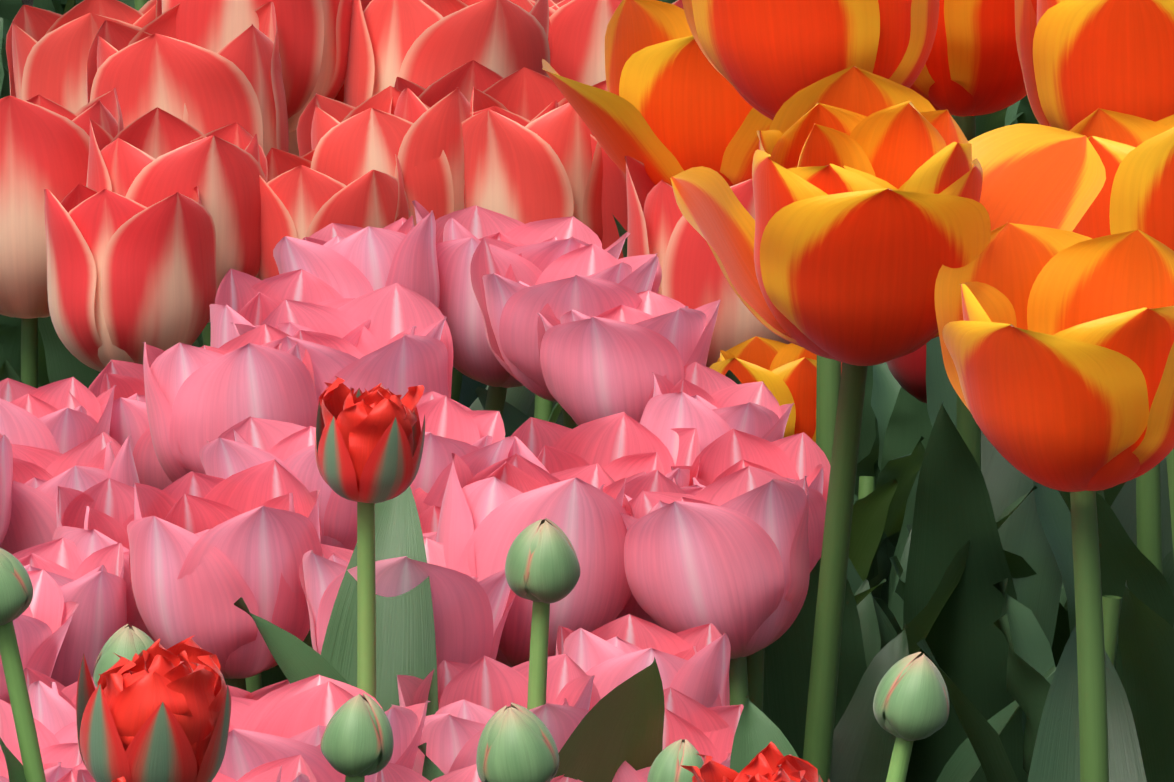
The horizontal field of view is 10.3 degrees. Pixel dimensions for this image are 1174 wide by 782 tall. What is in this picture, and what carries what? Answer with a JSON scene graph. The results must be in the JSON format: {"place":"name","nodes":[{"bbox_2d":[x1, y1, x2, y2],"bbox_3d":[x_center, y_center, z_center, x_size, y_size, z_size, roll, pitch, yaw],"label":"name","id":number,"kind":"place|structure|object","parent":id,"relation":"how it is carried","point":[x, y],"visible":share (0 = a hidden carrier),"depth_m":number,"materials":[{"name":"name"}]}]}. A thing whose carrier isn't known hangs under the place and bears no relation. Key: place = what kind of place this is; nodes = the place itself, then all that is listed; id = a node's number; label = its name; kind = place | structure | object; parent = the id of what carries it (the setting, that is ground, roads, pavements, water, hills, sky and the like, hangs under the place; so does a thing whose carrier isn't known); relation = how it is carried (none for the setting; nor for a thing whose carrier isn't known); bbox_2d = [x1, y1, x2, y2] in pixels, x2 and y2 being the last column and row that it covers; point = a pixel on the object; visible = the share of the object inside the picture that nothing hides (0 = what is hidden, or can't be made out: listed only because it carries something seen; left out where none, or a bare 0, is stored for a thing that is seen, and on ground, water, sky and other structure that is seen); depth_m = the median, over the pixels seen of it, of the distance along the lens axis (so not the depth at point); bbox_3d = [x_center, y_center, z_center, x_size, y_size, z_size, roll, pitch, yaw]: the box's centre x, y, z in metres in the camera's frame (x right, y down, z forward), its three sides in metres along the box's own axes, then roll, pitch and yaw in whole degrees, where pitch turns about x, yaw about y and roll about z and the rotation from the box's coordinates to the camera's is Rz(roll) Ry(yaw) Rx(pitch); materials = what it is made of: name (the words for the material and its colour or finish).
{"place":"outdoors","nodes":[
{"label":"outdoors","id":0,"kind":"place"},
{"bbox_2d":[22,0,33,6],"bbox_3d":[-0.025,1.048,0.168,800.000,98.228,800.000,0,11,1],"label":"ground","id":1,"kind":"structure","parent":0,"point":[28,2],"depth_m":4.16,"materials":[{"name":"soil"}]},
{"bbox_2d":[0,17,3,94],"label":"tulip","id":2,"kind":"object","parent":1,"relation":"on","point":[1,63],"visible":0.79,"depth_m":3.50,"materials":[{"name":"green plant"}]},
{"bbox_2d":[0,15,11,95],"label":"tulip","id":3,"kind":"object","parent":1,"relation":"on","point":[6,24],"visible":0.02,"depth_m":3.57,"materials":[{"name":"green plant"}]},
{"bbox_2d":[0,433,12,545],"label":"pink tulip","id":4,"kind":"object","parent":1,"relation":"on","point":[6,470],"visible":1,"depth_m":2.05,"materials":[{"name":"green plant"}]},
{"bbox_2d":[0,0,22,98],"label":"orange tulip","id":5,"kind":"object","parent":1,"relation":"on","point":[9,9],"visible":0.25,"depth_m":3.81,"materials":[{"name":"green plant"}]},
{"bbox_2d":[0,548,45,781],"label":"tulip bud","id":6,"kind":"object","parent":1,"relation":"on","point":[16,591],"visible":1,"depth_m":1.73,"materials":[{"name":"green plant"}]},
{"bbox_2d":[0,315,49,386],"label":"orange tulip","id":7,"kind":"object","parent":1,"relation":"on","point":[10,340],"visible":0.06,"depth_m":3.10,"materials":[{"name":"green plant"}]},
{"bbox_2d":[0,570,78,703],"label":"pink tulip","id":8,"kind":"object","parent":1,"relation":"on","point":[41,622],"visible":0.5,"depth_m":1.93,"materials":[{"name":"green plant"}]},
{"bbox_2d":[0,699,82,781],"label":"pink tulip","id":9,"kind":"object","parent":1,"relation":"on","point":[59,760],"visible":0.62,"depth_m":1.88,"materials":[{"name":"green plant"}]},
{"bbox_2d":[33,0,75,14],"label":"orange tulip","id":10,"kind":"object","parent":1,"relation":"on","point":[62,7],"visible":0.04,"depth_m":3.95,"materials":[{"name":"green plant"}]},
{"bbox_2d":[0,377,116,453],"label":"pink tulip","id":11,"kind":"object","parent":1,"relation":"on","point":[50,416],"visible":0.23,"depth_m":2.14,"materials":[{"name":"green plant"}]},
{"bbox_2d":[23,668,95,743],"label":"pink tulip","id":12,"kind":"object","parent":1,"relation":"on","point":[53,703],"visible":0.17,"depth_m":1.89,"materials":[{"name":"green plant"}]},
{"bbox_2d":[0,88,123,387],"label":"tulip","id":13,"kind":"object","parent":1,"relation":"on","point":[44,142],"visible":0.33,"depth_m":2.58,"materials":[{"name":"red plant"}]},
{"bbox_2d":[12,538,127,686],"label":"pink tulip","id":14,"kind":"object","parent":1,"relation":"on","point":[93,585],"visible":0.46,"depth_m":1.97,"materials":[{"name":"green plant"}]},
{"bbox_2d":[0,432,139,553],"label":"pink tulip","id":15,"kind":"object","parent":1,"relation":"on","point":[40,475],"visible":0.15,"depth_m":2.08,"materials":[{"name":"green plant"}]},
{"bbox_2d":[57,763,86,781],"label":"pink tulip","id":16,"kind":"object","parent":1,"relation":"on","point":[70,776],"visible":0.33,"depth_m":1.84,"materials":[{"name":"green plant"}]},
{"bbox_2d":[0,624,153,781],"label":"tulip bud","id":17,"kind":"object","parent":1,"relation":"on","point":[127,641],"visible":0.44,"depth_m":1.73,"materials":[{"name":"green plant"}]},
{"bbox_2d":[6,0,156,387],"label":"tulip","id":18,"kind":"object","parent":1,"relation":"on","point":[47,52],"visible":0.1,"depth_m":2.81,"materials":[{"name":"red plant"}]},
{"bbox_2d":[52,478,155,641],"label":"pink tulip","id":19,"kind":"object","parent":1,"relation":"on","point":[95,518],"visible":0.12,"depth_m":2.04,"materials":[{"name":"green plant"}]},
{"bbox_2d":[83,0,149,10],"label":"orange tulip","id":20,"kind":"object","parent":1,"relation":"on","point":[138,5],"visible":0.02,"depth_m":3.66,"materials":[{"name":"green plant"}]},
{"bbox_2d":[112,777,125,781],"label":"red tulip","id":21,"kind":"object","parent":1,"relation":"on","point":[121,779],"visible":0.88,"depth_m":1.59,"materials":[{"name":"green plant"}]},
{"bbox_2d":[44,184,217,371],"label":"tulip","id":22,"kind":"object","parent":1,"relation":"on","point":[126,277],"visible":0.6,"depth_m":2.50,"materials":[{"name":"red plant"}]},
{"bbox_2d":[76,635,230,781],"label":"red tulip","id":23,"kind":"object","parent":1,"relation":"on","point":[156,711],"visible":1,"depth_m":1.62,"materials":[{"name":"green plant"}]},
{"bbox_2d":[86,107,267,322],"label":"tulip","id":24,"kind":"object","parent":1,"relation":"on","point":[152,157],"visible":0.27,"depth_m":2.54,"materials":[{"name":"red plant"}]},
{"bbox_2d":[69,359,286,687],"bbox_3d":[-0.136,0.177,2.221,0.110,0.385,0.080,10,15,41],"label":"pink tulip","id":25,"kind":"object","parent":1,"relation":"on","point":[129,416],"visible":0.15,"depth_m":2.16,"materials":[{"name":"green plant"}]},
{"bbox_2d":[87,2,288,345],"bbox_3d":[-0.149,0.022,2.733,0.122,0.366,0.108,-2,11,-12],"label":"tulip","id":26,"kind":"object","parent":1,"relation":"on","point":[156,63],"visible":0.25,"depth_m":2.68,"materials":[{"name":"red plant"}]},
{"bbox_2d":[77,754,316,781],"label":"pink tulip","id":27,"kind":"object","parent":1,"relation":"on","point":[296,768],"visible":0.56,"depth_m":1.79,"materials":[{"name":"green plant"}]},
{"bbox_2d":[127,459,322,690],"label":"pink tulip","id":28,"kind":"object","parent":1,"relation":"on","point":[207,552],"visible":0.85,"depth_m":1.96,"materials":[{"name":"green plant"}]},
{"bbox_2d":[142,323,317,692],"bbox_3d":[-0.094,0.191,2.129,0.150,0.421,0.086,3,11,17],"label":"pink tulip","id":29,"kind":"object","parent":1,"relation":"on","point":[196,398],"visible":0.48,"depth_m":2.09,"materials":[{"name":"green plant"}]},
{"bbox_2d":[156,0,352,345],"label":"tulip","id":30,"kind":"object","parent":1,"relation":"on","point":[313,37],"visible":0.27,"depth_m":2.74,"materials":[{"name":"red plant"}]},
{"bbox_2d":[226,679,289,700],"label":"pink tulip","id":31,"kind":"object","parent":1,"relation":"on","point":[256,695],"depth_m":1.92,"materials":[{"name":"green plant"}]},
{"bbox_2d":[199,416,356,648],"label":"pink tulip","id":32,"kind":"object","parent":1,"relation":"on","point":[247,443],"visible":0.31,"depth_m":2.02,"materials":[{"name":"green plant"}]},
{"bbox_2d":[209,269,370,347],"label":"pink tulip","id":33,"kind":"object","parent":1,"relation":"on","point":[244,298],"visible":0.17,"depth_m":2.22,"materials":[{"name":"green plant"}]},
{"bbox_2d":[191,147,408,346],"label":"tulip","id":34,"kind":"object","parent":1,"relation":"on","point":[300,198],"visible":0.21,"depth_m":2.55,"materials":[{"name":"red plant"}]},
{"bbox_2d":[289,83,343,155],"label":"tulip","id":35,"kind":"object","parent":1,"relation":"on","point":[293,146],"depth_m":2.83,"materials":[{"name":"red plant"}]},
{"bbox_2d":[218,674,429,781],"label":"pink tulip","id":36,"kind":"object","parent":1,"relation":"on","point":[290,720],"visible":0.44,"depth_m":1.83,"materials":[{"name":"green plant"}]},
{"bbox_2d":[231,283,452,403],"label":"pink tulip","id":37,"kind":"object","parent":1,"relation":"on","point":[404,343],"visible":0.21,"depth_m":2.17,"materials":[{"name":"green plant"}]},
{"bbox_2d":[273,210,439,308],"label":"pink tulip","id":38,"kind":"object","parent":1,"relation":"on","point":[346,261],"visible":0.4,"depth_m":2.23,"materials":[{"name":"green plant"}]},
{"bbox_2d":[321,693,393,781],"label":"tulip bud","id":39,"kind":"object","parent":1,"relation":"on","point":[357,742],"visible":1,"depth_m":1.67,"materials":[{"name":"green plant"}]},
{"bbox_2d":[315,376,437,715],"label":"red tulip","id":40,"kind":"object","parent":1,"relation":"on","point":[369,444],"visible":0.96,"depth_m":1.88,"materials":[{"name":"green plant"}]},
{"bbox_2d":[299,537,515,665],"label":"pink tulip","id":41,"kind":"object","parent":1,"relation":"on","point":[470,614],"visible":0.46,"depth_m":1.94,"materials":[{"name":"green plant"}]},
{"bbox_2d":[412,488,440,540],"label":"pink tulip","id":42,"kind":"object","parent":1,"relation":"on","point":[429,516],"visible":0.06,"depth_m":2.07,"materials":[{"name":"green plant"}]},
{"bbox_2d":[375,763,480,781],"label":"pink tulip","id":43,"kind":"object","parent":1,"relation":"on","point":[390,772],"visible":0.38,"depth_m":1.76,"materials":[{"name":"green plant"}]},
{"bbox_2d":[297,86,561,422],"bbox_3d":[-0.080,0.062,2.612,0.151,0.369,0.114,-9,14,-38],"label":"tulip","id":44,"kind":"object","parent":1,"relation":"on","point":[349,144],"visible":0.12,"depth_m":2.58,"materials":[{"name":"red plant"}]},
{"bbox_2d":[344,0,549,107],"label":"tulip","id":45,"kind":"object","parent":1,"relation":"on","point":[425,44],"visible":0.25,"depth_m":2.75,"materials":[{"name":"red plant"}]},
{"bbox_2d":[234,518,664,781],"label":"tulip bud","id":46,"kind":"object","parent":1,"relation":"on","point":[617,727],"visible":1,"depth_m":1.85,"materials":[{"name":"green plant"}]},
{"bbox_2d":[400,391,514,506],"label":"pink tulip","id":47,"kind":"object","parent":1,"relation":"on","point":[477,441],"visible":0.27,"depth_m":2.09,"materials":[{"name":"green plant"}]},
{"bbox_2d":[389,60,559,414],"bbox_3d":[-0.051,0.043,2.683,0.148,0.359,0.121,-4,12,-18],"label":"tulip","id":48,"kind":"object","parent":1,"relation":"on","point":[414,97],"visible":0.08,"depth_m":2.66,"materials":[{"name":"red plant"}]},
{"bbox_2d":[418,702,558,781],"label":"tulip bud","id":49,"kind":"object","parent":1,"relation":"on","point":[516,742],"visible":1,"depth_m":1.71,"materials":[{"name":"green plant"}]},
{"bbox_2d":[397,653,600,774],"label":"pink tulip","id":50,"kind":"object","parent":1,"relation":"on","point":[474,697],"visible":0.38,"depth_m":1.91,"materials":[{"name":"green plant"}]},
{"bbox_2d":[459,0,571,407],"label":"tulip","id":51,"kind":"object","parent":1,"relation":"on","point":[468,396],"depth_m":2.91,"materials":[{"name":"red plant"}]},
{"bbox_2d":[436,453,633,666],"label":"pink tulip","id":52,"kind":"object","parent":1,"relation":"on","point":[489,515],"visible":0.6,"depth_m":1.98,"materials":[{"name":"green plant"}]},
{"bbox_2d":[462,67,607,425],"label":"tulip","id":53,"kind":"object","parent":1,"relation":"on","point":[544,167],"visible":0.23,"depth_m":2.57,"materials":[{"name":"red plant"}]},
{"bbox_2d":[475,134,627,436],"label":"tulip","id":54,"kind":"object","parent":1,"relation":"on","point":[614,196],"visible":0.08,"depth_m":2.58,"materials":[{"name":"red plant"}]},
{"bbox_2d":[470,236,661,428],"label":"pink tulip","id":55,"kind":"object","parent":1,"relation":"on","point":[591,280],"visible":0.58,"depth_m":2.21,"materials":[{"name":"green plant"}]},
{"bbox_2d":[550,775,582,781],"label":"pink tulip","id":56,"kind":"object","parent":1,"relation":"on","point":[561,778],"visible":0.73,"depth_m":1.84,"materials":[{"name":"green plant"}]},
{"bbox_2d":[508,412,699,486],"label":"pink tulip","id":57,"kind":"object","parent":1,"relation":"on","point":[617,446],"visible":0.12,"depth_m":2.13,"materials":[{"name":"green plant"}]},
{"bbox_2d":[535,0,683,85],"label":"tulip","id":58,"kind":"object","parent":1,"relation":"on","point":[578,28],"visible":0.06,"depth_m":2.81,"materials":[{"name":"red plant"}]},
{"bbox_2d":[537,290,719,425],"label":"pink tulip","id":59,"kind":"object","parent":1,"relation":"on","point":[607,363],"visible":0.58,"depth_m":2.16,"materials":[{"name":"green plant"}]},
{"bbox_2d":[556,614,730,707],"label":"pink tulip","id":60,"kind":"object","parent":1,"relation":"on","point":[693,663],"visible":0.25,"depth_m":1.93,"materials":[{"name":"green plant"}]},
{"bbox_2d":[586,464,704,626],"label":"pink tulip","id":61,"kind":"object","parent":1,"relation":"on","point":[656,480],"visible":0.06,"depth_m":2.07,"materials":[{"name":"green plant"}]},
{"bbox_2d":[412,200,885,604],"bbox_3d":[0.010,0.137,2.305,0.178,0.407,0.095,9,14,39],"label":"pink tulip","id":62,"kind":"object","parent":1,"relation":"on","point":[461,234],"visible":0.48,"depth_m":2.27,"materials":[{"name":"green plant"}]},
{"bbox_2d":[542,0,772,256],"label":"orange tulip","id":63,"kind":"object","parent":1,"relation":"on","point":[668,104],"visible":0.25,"depth_m":2.50,"materials":[{"name":"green plant"}]},
{"bbox_2d":[647,739,703,781],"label":"tulip bud","id":64,"kind":"object","parent":1,"relation":"on","point":[670,759],"visible":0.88,"depth_m":1.73,"materials":[{"name":"green plant"}]},
{"bbox_2d":[612,687,743,781],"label":"pink tulip","id":65,"kind":"object","parent":1,"relation":"on","point":[703,729],"visible":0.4,"depth_m":1.88,"materials":[{"name":"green plant"}]},
{"bbox_2d":[620,466,809,705],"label":"pink tulip","id":66,"kind":"object","parent":1,"relation":"on","point":[728,555],"visible":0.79,"depth_m":1.98,"materials":[{"name":"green plant"}]},
{"bbox_2d":[640,362,794,464],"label":"pink tulip","id":67,"kind":"object","parent":1,"relation":"on","point":[710,405],"visible":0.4,"depth_m":2.13,"materials":[{"name":"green plant"}]},
{"bbox_2d":[671,429,830,711],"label":"pink tulip","id":68,"kind":"object","parent":1,"relation":"on","point":[795,458],"visible":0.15,"depth_m":2.11,"materials":[{"name":"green plant"}]},
{"bbox_2d":[680,741,829,781],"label":"red tulip","id":69,"kind":"object","parent":1,"relation":"on","point":[770,762],"visible":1,"depth_m":1.64,"materials":[{"name":"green plant"}]},
{"bbox_2d":[625,156,897,581],"bbox_3d":[0.059,0.093,2.512,0.171,0.366,0.096,5,12,25],"label":"tulip","id":70,"kind":"object","parent":1,"relation":"on","point":[693,276],"visible":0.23,"depth_m":2.47,"materials":[{"name":"red plant"}]},
{"bbox_2d":[730,652,948,781],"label":"tulip bud","id":71,"kind":"object","parent":1,"relation":"on","point":[911,702],"visible":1,"depth_m":1.77,"materials":[{"name":"green plant"}]},
{"bbox_2d":[842,362,879,495],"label":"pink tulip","id":72,"kind":"object","parent":1,"relation":"on","point":[868,456],"visible":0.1,"depth_m":3.01,"materials":[{"name":"green plant"}]},
{"bbox_2d":[682,0,1055,781],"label":"orange tulip","id":73,"kind":"object","parent":1,"relation":"on","point":[768,58],"visible":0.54,"depth_m":2.21,"materials":[{"name":"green plant"}]},
{"bbox_2d":[709,336,1036,654],"bbox_3d":[0.102,0.151,2.364,0.118,0.354,0.204,0,11,1],"label":"orange tulip","id":74,"kind":"object","parent":1,"relation":"on","point":[785,373],"visible":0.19,"depth_m":2.32,"materials":[{"name":"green plant"}]},
{"bbox_2d":[873,596,901,633],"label":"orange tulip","id":75,"kind":"object","parent":1,"relation":"on","point":[887,611],"visible":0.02,"depth_m":2.47,"materials":[{"name":"green plant"}]},
{"bbox_2d":[670,66,1105,781],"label":"orange tulip","id":76,"kind":"object","parent":1,"relation":"on","point":[878,202],"visible":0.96,"depth_m":1.95,"materials":[{"name":"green plant"}]},
{"bbox_2d":[853,436,924,605],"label":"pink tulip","id":77,"kind":"object","parent":1,"relation":"on","point":[903,470],"visible":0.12,"depth_m":2.86,"materials":[{"name":"green plant"}]},
{"bbox_2d":[856,579,935,667],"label":"orange tulip","id":78,"kind":"object","parent":1,"relation":"on","point":[869,626],"visible":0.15,"depth_m":2.42,"materials":[{"name":"green plant"}]},
{"bbox_2d":[871,362,931,471],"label":"tulip","id":79,"kind":"object","parent":1,"relation":"on","point":[903,419],"visible":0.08,"depth_m":2.90,"materials":[{"name":"green plant"}]},
{"bbox_2d":[886,344,926,607],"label":"dark red tulip","id":80,"kind":"object","parent":1,"relation":"on","point":[908,371],"visible":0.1,"depth_m":2.75,"materials":[{"name":"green plant"}]},
{"bbox_2d":[847,0,1062,781],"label":"orange tulip","id":81,"kind":"object","parent":1,"relation":"on","point":[973,483],"visible":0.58,"depth_m":2.33,"materials":[{"name":"green plant"}]},
{"bbox_2d":[889,529,1066,628],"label":"orange tulip","id":82,"kind":"object","parent":1,"relation":"on","point":[897,602],"visible":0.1,"depth_m":2.54,"materials":[{"name":"green plant"}]},
{"bbox_2d":[951,100,1022,136],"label":"tulip","id":83,"kind":"object","parent":1,"relation":"on","point":[1007,116],"visible":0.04,"depth_m":3.40,"materials":[{"name":"green plant"}]},
{"bbox_2d":[916,578,1121,781],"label":"orange tulip","id":84,"kind":"object","parent":1,"relation":"on","point":[1030,662],"visible":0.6,"depth_m":2.24,"materials":[{"name":"green plant"}]},
{"bbox_2d":[926,337,1125,609],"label":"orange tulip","id":85,"kind":"object","parent":1,"relation":"on","point":[939,389],"visible":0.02,"depth_m":2.61,"materials":[{"name":"green plant"}]},
{"bbox_2d":[934,223,1173,781],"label":"orange tulip","id":86,"kind":"object","parent":1,"relation":"on","point":[1057,347],"visible":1,"depth_m":1.91,"materials":[{"name":"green plant"}]},
{"bbox_2d":[1003,457,1173,667],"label":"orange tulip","id":87,"kind":"object","parent":1,"relation":"on","point":[1123,506],"visible":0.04,"depth_m":2.45,"materials":[{"name":"green plant"}]},
{"bbox_2d":[1015,0,1173,684],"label":"orange tulip","id":88,"kind":"object","parent":1,"relation":"on","point":[1080,60],"visible":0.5,"depth_m":2.25,"materials":[{"name":"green plant"}]},
{"bbox_2d":[1070,108,1173,781],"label":"orange tulip","id":89,"kind":"object","parent":1,"relation":"on","point":[1136,156],"visible":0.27,"depth_m":2.10,"materials":[{"name":"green plant"}]},
{"bbox_2d":[658,0,676,3],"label":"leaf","id":90,"kind":"object","parent":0,"point":[669,1],"depth_m":3.65,"materials":[{"name":"green plant"}]},
{"bbox_2d":[906,523,912,533],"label":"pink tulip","id":91,"kind":"object","parent":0,"point":[909,527],"visible":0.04,"depth_m":2.68,"materials":[{"name":"green plant"}]},
{"bbox_2d":[1012,95,1038,124],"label":"leaf","id":92,"kind":"object","parent":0,"point":[1026,116],"depth_m":3.41,"materials":[{"name":"green plant"}]}
]}

